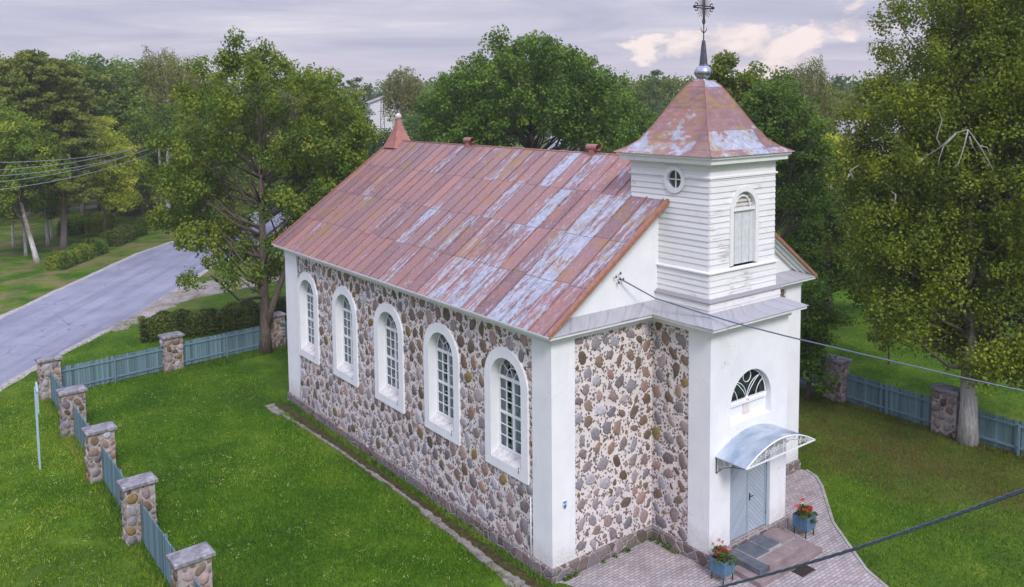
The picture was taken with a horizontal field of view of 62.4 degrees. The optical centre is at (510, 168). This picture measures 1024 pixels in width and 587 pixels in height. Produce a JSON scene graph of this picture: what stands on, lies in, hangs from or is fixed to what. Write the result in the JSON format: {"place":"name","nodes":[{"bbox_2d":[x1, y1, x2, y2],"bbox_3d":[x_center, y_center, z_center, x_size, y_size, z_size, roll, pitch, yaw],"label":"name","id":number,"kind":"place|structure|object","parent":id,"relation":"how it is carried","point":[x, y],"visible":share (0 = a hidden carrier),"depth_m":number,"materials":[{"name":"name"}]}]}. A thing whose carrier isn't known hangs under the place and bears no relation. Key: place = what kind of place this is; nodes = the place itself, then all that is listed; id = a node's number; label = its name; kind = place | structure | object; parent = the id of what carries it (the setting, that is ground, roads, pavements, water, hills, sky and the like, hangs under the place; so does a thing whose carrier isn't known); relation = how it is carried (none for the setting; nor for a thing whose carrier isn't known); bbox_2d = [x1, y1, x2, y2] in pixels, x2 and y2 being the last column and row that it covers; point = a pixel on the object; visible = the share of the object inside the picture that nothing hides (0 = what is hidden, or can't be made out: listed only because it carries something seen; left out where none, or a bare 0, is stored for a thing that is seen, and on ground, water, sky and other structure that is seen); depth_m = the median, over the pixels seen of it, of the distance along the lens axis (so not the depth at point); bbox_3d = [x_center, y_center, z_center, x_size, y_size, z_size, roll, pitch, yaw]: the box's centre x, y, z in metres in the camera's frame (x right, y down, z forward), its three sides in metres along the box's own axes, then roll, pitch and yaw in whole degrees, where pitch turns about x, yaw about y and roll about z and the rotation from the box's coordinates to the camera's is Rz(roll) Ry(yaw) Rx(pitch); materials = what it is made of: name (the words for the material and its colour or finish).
{"place":"outdoors","nodes":[
{"label":"outdoors","id":0,"kind":"place"},
{"bbox_2d":[26,190,245,213],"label":"path","id":1,"kind":"structure","parent":0,"point":[86,207],"depth_m":109.77,"materials":[{"name":"grey"}]},
{"bbox_2d":[0,207,311,384],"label":"road","id":2,"kind":"structure","parent":0,"point":[70,316],"depth_m":56.51,"materials":[{"name":"grey asphalt"}]},
{"bbox_2d":[105,275,285,331],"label":"dirt path","id":3,"kind":"structure","parent":0,"point":[171,299],"depth_m":58.45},
{"bbox_2d":[366,96,399,142],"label":"white house","id":4,"kind":"structure","parent":0,"point":[375,105],"depth_m":182.93,"materials":[{"name":"white paint"}]},
{"bbox_2d":[0,106,1023,586],"bbox_3d":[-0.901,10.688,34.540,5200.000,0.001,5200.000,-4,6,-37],"label":"ground","id":5,"kind":"structure","parent":0,"point":[24,280],"depth_m":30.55,"materials":[{"name":"green plant"}]},
{"bbox_2d":[0,191,27,246],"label":"park tree","id":6,"kind":"object","parent":5,"relation":"on","point":[13,236],"visible":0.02,"depth_m":79.74,"materials":[{"name":"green plant"}]},
{"bbox_2d":[5,152,56,255],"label":"park tree","id":7,"kind":"object","parent":5,"relation":"on","point":[23,225],"visible":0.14,"depth_m":75.34,"materials":[{"name":"green plant"}]},
{"bbox_2d":[0,102,72,262],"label":"crooked maple","id":8,"kind":"object","parent":5,"relation":"on","point":[17,139],"visible":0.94,"depth_m":71.47,"materials":[{"name":"green plant"}]},
{"bbox_2d":[34,382,40,469],"bbox_3d":[-17.614,9.652,31.495,0.115,3.100,1.270,-3,5,-31],"label":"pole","id":9,"kind":"object","parent":5,"relation":"on","point":[36,410],"visible":0.98,"depth_m":31.08,"materials":[{"name":"grey metal"}]},
{"bbox_2d":[24,153,70,245],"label":"park tree","id":10,"kind":"object","parent":5,"relation":"on","point":[53,207],"visible":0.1,"depth_m":80.22,"materials":[{"name":"green plant"}]},
{"bbox_2d":[34,353,62,399],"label":"stone pillar","id":11,"kind":"structure","parent":5,"relation":"on","point":[47,364],"depth_m":38.49,"materials":[{"name":"stone"}]},
{"bbox_2d":[0,48,104,250],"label":"pine tree","id":12,"kind":"object","parent":5,"relation":"on","point":[27,76],"visible":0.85,"depth_m":76.19,"materials":[{"name":"green plant"}]},
{"bbox_2d":[50,371,62,408],"bbox_3d":[-19.471,10.059,36.668,0.146,1.386,4.930,-4,6,-37],"label":"picket panel","id":13,"kind":"object","parent":5,"relation":"on","point":[55,384],"visible":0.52,"depth_m":37.70,"materials":[{"name":"paint"}]},
{"bbox_2d":[40,171,74,238],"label":"park tree","id":14,"kind":"object","parent":5,"relation":"on","point":[50,213],"visible":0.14,"depth_m":84.20,"materials":[{"name":"green plant"}]},
{"bbox_2d":[43,243,95,270],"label":"shrub","id":15,"kind":"object","parent":5,"relation":"on","point":[68,254],"visible":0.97,"depth_m":69.78,"materials":[{"name":"green plant"}]},
{"bbox_2d":[55,384,87,437],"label":"stone pillar","id":16,"kind":"structure","parent":5,"relation":"on","point":[70,397],"depth_m":34.18,"materials":[{"name":"stone"}]},
{"bbox_2d":[55,213,91,235],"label":"shrub","id":17,"kind":"object","parent":5,"relation":"on","point":[75,223],"visible":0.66,"depth_m":87.08,"materials":[{"name":"green plant"}]},
{"bbox_2d":[29,54,125,212],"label":"deciduous tree","id":18,"kind":"object","parent":5,"relation":"on","point":[93,59],"visible":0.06,"depth_m":99.61,"materials":[{"name":"green plant"}]},
{"bbox_2d":[73,405,88,449],"bbox_3d":[-16.260,10.367,32.462,0.146,1.390,4.630,-4,6,-37],"label":"picket panel","id":19,"kind":"object","parent":5,"relation":"on","point":[79,422],"visible":0.54,"depth_m":33.36,"materials":[{"name":"paint"}]},
{"bbox_2d":[79,237,108,255],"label":"shrub","id":20,"kind":"object","parent":5,"relation":"on","point":[101,245],"visible":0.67,"depth_m":75.03,"materials":[{"name":"green plant"}]},
{"bbox_2d":[40,59,148,210],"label":"dark tree","id":21,"kind":"object","parent":5,"relation":"on","point":[112,95],"visible":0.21,"depth_m":98.69,"materials":[{"name":"green plant"}]},
{"bbox_2d":[81,421,117,483],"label":"stone pillar","id":22,"kind":"structure","parent":5,"relation":"on","point":[97,436],"depth_m":30.09,"materials":[{"name":"stone"}]},
{"bbox_2d":[48,50,150,210],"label":"deciduous tree","id":23,"kind":"object","parent":5,"relation":"on","point":[101,105],"visible":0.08,"depth_m":102.51,"materials":[{"name":"green plant"}]},
{"bbox_2d":[58,69,141,215],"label":"pine tree","id":24,"kind":"object","parent":5,"relation":"on","point":[102,78],"visible":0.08,"depth_m":98.61,"materials":[{"name":"green plant"}]},
{"bbox_2d":[83,210,119,235],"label":"shrub","id":25,"kind":"object","parent":5,"relation":"on","point":[95,219],"visible":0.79,"depth_m":86.47,"materials":[{"name":"green plant"}]},
{"bbox_2d":[77,115,145,231],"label":"lime tree","id":26,"kind":"object","parent":5,"relation":"on","point":[111,145],"visible":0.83,"depth_m":83.67,"materials":[{"name":"green plant"}]},
{"bbox_2d":[61,346,163,387],"bbox_3d":[-19.103,9.723,40.742,4.764,1.385,0.146,-5,7,-44],"label":"picket panel","id":27,"kind":"object","parent":5,"relation":"on","point":[113,375],"visible":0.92,"depth_m":40.71,"materials":[{"name":"paint"}]},
{"bbox_2d":[101,445,123,505],"bbox_3d":[-13.085,10.675,28.305,0.146,1.388,4.850,-4,6,-37],"label":"picket panel","id":28,"kind":"object","parent":5,"relation":"on","point":[112,474],"visible":0.59,"depth_m":29.00,"materials":[{"name":"paint"}]},
{"bbox_2d":[98,225,138,246],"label":"shrub","id":29,"kind":"object","parent":5,"relation":"on","point":[118,235],"visible":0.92,"depth_m":80.37,"materials":[{"name":"green plant"}]},
{"bbox_2d":[66,58,179,211],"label":"dark tree","id":30,"kind":"object","parent":5,"relation":"on","point":[136,92],"visible":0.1,"depth_m":103.15,"materials":[{"name":"green plant"}]},
{"bbox_2d":[95,54,157,201],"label":"deciduous tree","id":31,"kind":"object","parent":5,"relation":"on","point":[127,78],"visible":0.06,"depth_m":116.11,"materials":[{"name":"green plant"}]},
{"bbox_2d":[76,60,191,212],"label":"deciduous tree","id":32,"kind":"object","parent":5,"relation":"on","point":[129,84],"visible":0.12,"depth_m":101.78,"materials":[{"name":"green plant"}]},
{"bbox_2d":[124,221,148,236],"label":"shrub","id":33,"kind":"object","parent":5,"relation":"on","point":[141,226],"visible":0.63,"depth_m":85.80,"materials":[{"name":"green plant"}]},
{"bbox_2d":[116,471,158,545],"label":"stone pillar","id":34,"kind":"structure","parent":5,"relation":"on","point":[135,490],"depth_m":25.85,"materials":[{"name":"stone"}]},
{"bbox_2d":[108,107,176,217],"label":"broadleaf tree","id":35,"kind":"object","parent":5,"relation":"on","point":[135,127],"visible":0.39,"depth_m":97.22,"materials":[{"name":"green plant"}]},
{"bbox_2d":[0,209,286,390],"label":"road shoulder","id":36,"kind":"object","parent":5,"relation":"on","point":[15,378],"visible":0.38,"depth_m":56.08},
{"bbox_2d":[137,211,165,230],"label":"shrub","id":37,"kind":"object","parent":5,"relation":"on","point":[143,220],"visible":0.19,"depth_m":89.29,"materials":[{"name":"green plant"}]},
{"bbox_2d":[97,64,206,206],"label":"dark tree","id":38,"kind":"object","parent":5,"relation":"on","point":[134,101],"visible":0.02,"depth_m":102.06,"materials":[{"name":"green plant"}]},
{"bbox_2d":[140,501,174,585],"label":"picket panel","id":39,"kind":"object","parent":5,"relation":"on","point":[156,541],"visible":0.75,"depth_m":24.52,"materials":[{"name":"paint"}]},
{"bbox_2d":[134,45,207,225],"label":"birch tree","id":40,"kind":"object","parent":5,"relation":"on","point":[162,79],"visible":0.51,"depth_m":91.25,"materials":[{"name":"green plant"}]},
{"bbox_2d":[157,331,184,371],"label":"stone pillar","id":41,"kind":"structure","parent":5,"relation":"on","point":[171,343],"depth_m":42.44,"materials":[{"name":"stone"}]},
{"bbox_2d":[166,542,215,586],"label":"stone pillar","id":42,"kind":"structure","parent":5,"relation":"on","point":[189,565],"depth_m":21.61,"materials":[{"name":"stone"}]},
{"bbox_2d":[148,68,237,210],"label":"dark tree","id":43,"kind":"object","parent":5,"relation":"on","point":[162,154],"visible":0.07,"depth_m":96.97,"materials":[{"name":"green plant"}]},
{"bbox_2d":[142,100,244,211],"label":"deciduous tree","id":44,"kind":"object","parent":5,"relation":"on","point":[167,114],"visible":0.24,"depth_m":84.86,"materials":[{"name":"green plant"}]},
{"bbox_2d":[143,70,272,208],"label":"deciduous tree","id":45,"kind":"object","parent":5,"relation":"on","point":[238,124],"visible":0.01,"depth_m":105.16,"materials":[{"name":"green plant"}]},
{"bbox_2d":[137,296,286,342],"bbox_3d":[-14.264,8.732,53.031,17.427,2.162,3.211,-5,6,-41],"label":"clipped hedge","id":46,"kind":"object","parent":5,"relation":"on","point":[217,321],"visible":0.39,"depth_m":48.94,"materials":[{"name":"green plant"}]},
{"bbox_2d":[183,326,259,364],"bbox_3d":[-15.023,9.360,44.650,4.802,1.389,0.146,-5,6,-43],"label":"picket panel","id":47,"kind":"object","parent":5,"relation":"on","point":[237,338],"visible":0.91,"depth_m":44.48,"materials":[{"name":"paint"}]},
{"bbox_2d":[207,148,258,238],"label":"dark tree","id":48,"kind":"object","parent":5,"relation":"on","point":[237,200],"visible":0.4,"depth_m":78.22,"materials":[{"name":"green plant"}]},
{"bbox_2d":[0,375,472,586],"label":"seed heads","id":49,"kind":"object","parent":5,"relation":"on","point":[178,501],"visible":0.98,"depth_m":28.54,"materials":[{"name":"green plant"}]},
{"bbox_2d":[205,71,281,190],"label":"deciduous tree","id":50,"kind":"object","parent":5,"relation":"on","point":[247,94],"visible":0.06,"depth_m":111.69,"materials":[{"name":"green plant"}]},
{"bbox_2d":[138,25,384,353],"bbox_3d":[-13.290,1.331,45.248,11.644,17.381,10.651,1,5,17],"label":"maple tree","id":51,"kind":"object","parent":5,"relation":"on","point":[227,230],"visible":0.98,"depth_m":44.07,"materials":[{"name":"green plant"}]},
{"bbox_2d":[270,311,286,347],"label":"stone pillar","id":52,"kind":"structure","parent":5,"relation":"on","point":[277,328],"depth_m":46.40,"materials":[{"name":"stone"}]},
{"bbox_2d":[227,120,344,219],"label":"deciduous tree","id":53,"kind":"object","parent":5,"relation":"on","point":[256,181],"visible":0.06,"depth_m":79.19,"materials":[{"name":"green plant"}]},
{"bbox_2d":[268,86,325,179],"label":"dark tree","id":54,"kind":"object","parent":5,"relation":"on","point":[289,98],"visible":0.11,"depth_m":105.50,"materials":[{"name":"green plant"}]},
{"bbox_2d":[305,90,391,183],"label":"broadleaf tree","id":55,"kind":"object","parent":5,"relation":"on","point":[375,148],"visible":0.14,"depth_m":74.58,"materials":[{"name":"green plant"}]},
{"bbox_2d":[330,82,372,124],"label":"dark tree","id":56,"kind":"object","parent":5,"relation":"on","point":[365,87],"visible":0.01,"depth_m":145.01,"materials":[{"name":"green plant"}]},
{"bbox_2d":[264,403,530,586],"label":"stone edging strip","id":57,"kind":"object","parent":5,"relation":"on","point":[488,561],"visible":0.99,"depth_m":26.84,"materials":[{"name":"stone"}]},
{"bbox_2d":[382,64,424,132],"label":"birch tree","id":58,"kind":"object","parent":5,"relation":"on","point":[402,94],"visible":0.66,"depth_m":110.55,"materials":[{"name":"green plant"}]},
{"bbox_2d":[387,111,428,141],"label":"deciduous tree","id":59,"kind":"object","parent":5,"relation":"on","point":[406,124],"visible":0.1,"depth_m":91.36,"materials":[{"name":"green plant"}]},
{"bbox_2d":[277,403,545,586],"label":"edging","id":60,"kind":"object","parent":5,"relation":"on","point":[499,560],"visible":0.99,"depth_m":28.10,"materials":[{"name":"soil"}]},
{"bbox_2d":[408,107,441,141],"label":"broadleaf tree","id":61,"kind":"object","parent":5,"relation":"on","point":[414,136],"visible":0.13,"depth_m":72.04,"materials":[{"name":"green plant"}]},
{"bbox_2d":[293,404,678,586],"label":"wall weeds","id":62,"kind":"object","parent":5,"relation":"on","point":[570,576],"depth_m":25.43,"materials":[{"name":"green plant"}]},
{"bbox_2d":[38,342,1023,586],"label":"tall grass","id":63,"kind":"structure","parent":5,"relation":"on","point":[80,452],"depth_m":31.77,"materials":[{"name":"green plant"}]},
{"bbox_2d":[412,24,655,153],"bbox_3d":[1.349,-0.694,61.112,16.862,18.538,15.401,-1,5,-9],"label":"round maple","id":64,"kind":"object","parent":5,"relation":"on","point":[493,87],"visible":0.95,"depth_m":56.14,"materials":[{"name":"green plant"}]},
{"bbox_2d":[271,0,817,584],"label":"church","id":65,"kind":"structure","parent":5,"relation":"on","point":[635,414],"depth_m":25.42,"materials":[{"name":"stone"}]},
{"bbox_2d":[296,272,319,364],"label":"window","id":66,"kind":"structure","parent":65,"relation":"in","point":[307,305],"depth_m":36.53,"materials":[{"name":"paint"}]},
{"bbox_2d":[332,286,358,387],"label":"window","id":67,"kind":"structure","parent":65,"relation":"in","point":[344,316],"depth_m":33.74,"materials":[{"name":"paint"}]},
{"bbox_2d":[373,303,404,413],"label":"window","id":68,"kind":"structure","parent":65,"relation":"in","point":[385,315],"depth_m":30.93,"materials":[{"name":"paint"}]},
{"bbox_2d":[423,323,460,445],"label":"window","id":69,"kind":"structure","parent":65,"relation":"in","point":[448,426],"depth_m":28.10,"materials":[{"name":"paint"}]},
{"bbox_2d":[484,347,529,484],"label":"window","id":70,"kind":"structure","parent":65,"relation":"in","point":[515,461],"depth_m":25.27,"materials":[{"name":"paint"}]},
{"bbox_2d":[731,369,766,404],"bbox_3d":[6.916,6.372,25.112,1.960,0.980,0.406,-4,6,-37],"label":"lunette window","id":71,"kind":"structure","parent":65,"relation":"in","point":[747,383],"depth_m":25.40,"materials":[{"name":"white glass"}]},
{"bbox_2d":[730,451,768,540],"bbox_3d":[7.096,9.782,25.232,1.900,2.360,0.114,-4,6,-37],"label":"door","id":72,"kind":"structure","parent":65,"relation":"in","point":[748,488],"depth_m":25.28,"materials":[{"name":"paint"}]},
{"bbox_2d":[621,279,1023,391],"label":"service cable","id":73,"kind":"object","parent":65,"relation":"attached to","point":[826,345],"visible":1,"depth_m":21.85,"materials":[{"name":"black rubber"}]},
{"bbox_2d":[91,64,1018,151],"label":"distant wood","id":74,"kind":"object","parent":5,"relation":"on","point":[837,79],"depth_m":190.36,"materials":[{"name":"green plant"}]},
{"bbox_2d":[570,74,655,152],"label":"dark tree","id":75,"kind":"object","parent":5,"relation":"on","point":[648,79],"visible":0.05,"depth_m":115.55,"materials":[{"name":"green plant"}]},
{"bbox_2d":[599,76,677,153],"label":"dark tree","id":76,"kind":"object","parent":5,"relation":"on","point":[647,104],"visible":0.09,"depth_m":116.37,"materials":[{"name":"green plant"}]},
{"bbox_2d":[645,69,661,114],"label":"spruce tree","id":77,"kind":"object","parent":5,"relation":"on","point":[655,72],"visible":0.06,"depth_m":123.40,"materials":[{"name":"green plant"}]},
{"bbox_2d":[618,75,696,117],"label":"dark tree","id":78,"kind":"object","parent":5,"relation":"on","point":[668,98],"visible":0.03,"depth_m":127.34,"materials":[{"name":"green plant"}]},
{"bbox_2d":[627,73,697,123],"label":"dark tree","id":79,"kind":"object","parent":5,"relation":"on","point":[666,84],"visible":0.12,"depth_m":114.06,"materials":[{"name":"green plant"}]},
{"bbox_2d":[558,469,883,586],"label":"paved forecourt","id":80,"kind":"structure","parent":5,"relation":"on","point":[648,563],"depth_m":24.21,"materials":[{"name":"grey stone"}]},
{"bbox_2d":[710,538,737,584],"bbox_3d":[5.954,10.958,23.586,0.813,1.107,0.691,-4,6,-37],"label":"flower box","id":81,"kind":"object","parent":80,"relation":"on","point":[723,560],"visible":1,"depth_m":23.45,"materials":[{"name":"wood"}]},
{"bbox_2d":[731,527,821,586],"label":"entrance steps","id":82,"kind":"structure","parent":80,"relation":"on","point":[772,549],"depth_m":24.39,"materials":[{"name":"pink stone"}]},
{"bbox_2d":[791,565,815,576],"bbox_3d":[8.320,11.423,23.990,0.600,0.024,0.380,-4,6,-37],"label":"boot scraper","id":83,"kind":"object","parent":80,"relation":"on","point":[803,571],"visible":0.91,"depth_m":23.97,"materials":[{"name":"brown metal"}]},
{"bbox_2d":[792,498,818,538],"bbox_3d":[9.126,10.726,25.946,0.896,1.119,0.693,-4,6,-37],"label":"flower box","id":84,"kind":"object","parent":80,"relation":"on","point":[804,518],"visible":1,"depth_m":25.80,"materials":[{"name":"wood"}]},
{"bbox_2d":[707,49,765,118],"bbox_3d":[13.732,0.913,52.399,4.468,16.489,5.450,-1,5,1],"label":"ash tree","id":85,"kind":"object","parent":5,"relation":"on","point":[721,67],"visible":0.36,"depth_m":51.76,"materials":[{"name":"green plant"}]},
{"bbox_2d":[752,65,801,204],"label":"dark tree","id":86,"kind":"object","parent":5,"relation":"on","point":[776,76],"visible":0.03,"depth_m":86.25,"materials":[{"name":"green plant"}]},
{"bbox_2d":[734,74,843,238],"bbox_3d":[15.261,2.211,46.853,6.252,14.776,6.432,-4,6,-37],"label":"maple tree","id":87,"kind":"object","parent":5,"relation":"on","point":[774,124],"visible":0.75,"depth_m":45.66,"materials":[{"name":"green plant"}]},
{"bbox_2d":[745,60,853,210],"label":"dark tree","id":88,"kind":"object","parent":5,"relation":"on","point":[756,67],"visible":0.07,"depth_m":96.97,"materials":[{"name":"green plant"}]},
{"bbox_2d":[799,364,821,391],"bbox_3d":[12.837,9.474,39.775,0.144,1.389,4.442,-4,6,-35],"label":"picket panel","id":89,"kind":"object","parent":5,"relation":"on","point":[803,382],"visible":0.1,"depth_m":38.60,"materials":[{"name":"paint"}]},
{"bbox_2d":[782,53,840,228],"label":"birch tree","id":90,"kind":"object","parent":5,"relation":"on","point":[815,83],"visible":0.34,"depth_m":83.46,"materials":[{"name":"green plant"}]},
{"bbox_2d":[799,276,859,399],"bbox_3d":[13.711,7.425,37.807,3.260,5.878,4.273,1,5,15],"label":"hazel bush","id":91,"kind":"object","parent":5,"relation":"on","point":[819,317],"visible":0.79,"depth_m":36.78,"materials":[{"name":"green plant"}]},
{"bbox_2d":[820,353,852,402],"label":"stone pillar","id":92,"kind":"structure","parent":5,"relation":"on","point":[838,367],"depth_m":37.22,"materials":[{"name":"stone"}]},
{"bbox_2d":[813,130,865,225],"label":"lime bush","id":93,"kind":"object","parent":5,"relation":"on","point":[830,137],"visible":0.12,"depth_m":67.57,"materials":[{"name":"green plant"}]},
{"bbox_2d":[802,87,878,154],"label":"pine tree","id":94,"kind":"object","parent":5,"relation":"on","point":[839,94],"visible":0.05,"depth_m":89.76,"materials":[{"name":"green plant"}]},
{"bbox_2d":[778,163,905,306],"bbox_3d":[19.441,4.411,50.541,7.519,9.716,7.276,-4,6,-37],"label":"broadleaf tree","id":95,"kind":"object","parent":5,"relation":"on","point":[798,243],"visible":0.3,"depth_m":49.55,"materials":[{"name":"green plant"}]},
{"bbox_2d":[806,469,888,586],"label":"kerb edging","id":96,"kind":"object","parent":5,"relation":"on","point":[845,539],"visible":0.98,"depth_m":25.97,"materials":[{"name":"stone"}]},
{"bbox_2d":[810,119,900,219],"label":"grey shed","id":97,"kind":"structure","parent":5,"relation":"on","point":[843,126],"depth_m":83.79,"materials":[{"name":"grey"}]},
{"bbox_2d":[866,313,906,363],"bbox_3d":[19.004,8.447,42.550,2.201,2.962,1.418,0,5,12],"label":"young linden","id":98,"kind":"object","parent":5,"relation":"on","point":[883,349],"visible":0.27,"depth_m":42.39,"materials":[{"name":"green plant"}]},
{"bbox_2d":[845,373,931,426],"bbox_3d":[15.873,9.785,35.593,0.143,1.388,3.991,-4,6,-36],"label":"picket panel","id":99,"kind":"object","parent":5,"relation":"on","point":[920,411],"visible":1,"depth_m":35.53,"materials":[{"name":"paint"}]},
{"bbox_2d":[815,0,1023,446],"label":"linden tree","id":100,"kind":"object","parent":5,"relation":"on","point":[981,115],"visible":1,"depth_m":31.34,"materials":[{"name":"green plant"}]},
{"bbox_2d":[929,382,959,438],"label":"stone pillar","id":101,"kind":"structure","parent":5,"relation":"on","point":[945,402],"depth_m":33.39,"materials":[{"name":"stone"}]},
{"bbox_2d":[978,410,1023,455],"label":"picket panel","id":102,"kind":"object","parent":5,"relation":"on","point":[1016,444],"visible":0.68,"depth_m":32.00,"materials":[{"name":"paint"}]},
{"bbox_2d":[0,0,1023,100],"label":"sky","id":103,"kind":"structure","parent":0,"point":[369,40],"materials":[{"name":"grey"}]},
{"bbox_2d":[717,488,1023,586],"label":"twisted cable","id":104,"kind":"object","parent":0,"point":[973,508],"visible":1,"depth_m":7.26,"materials":[{"name":"black rubber"}]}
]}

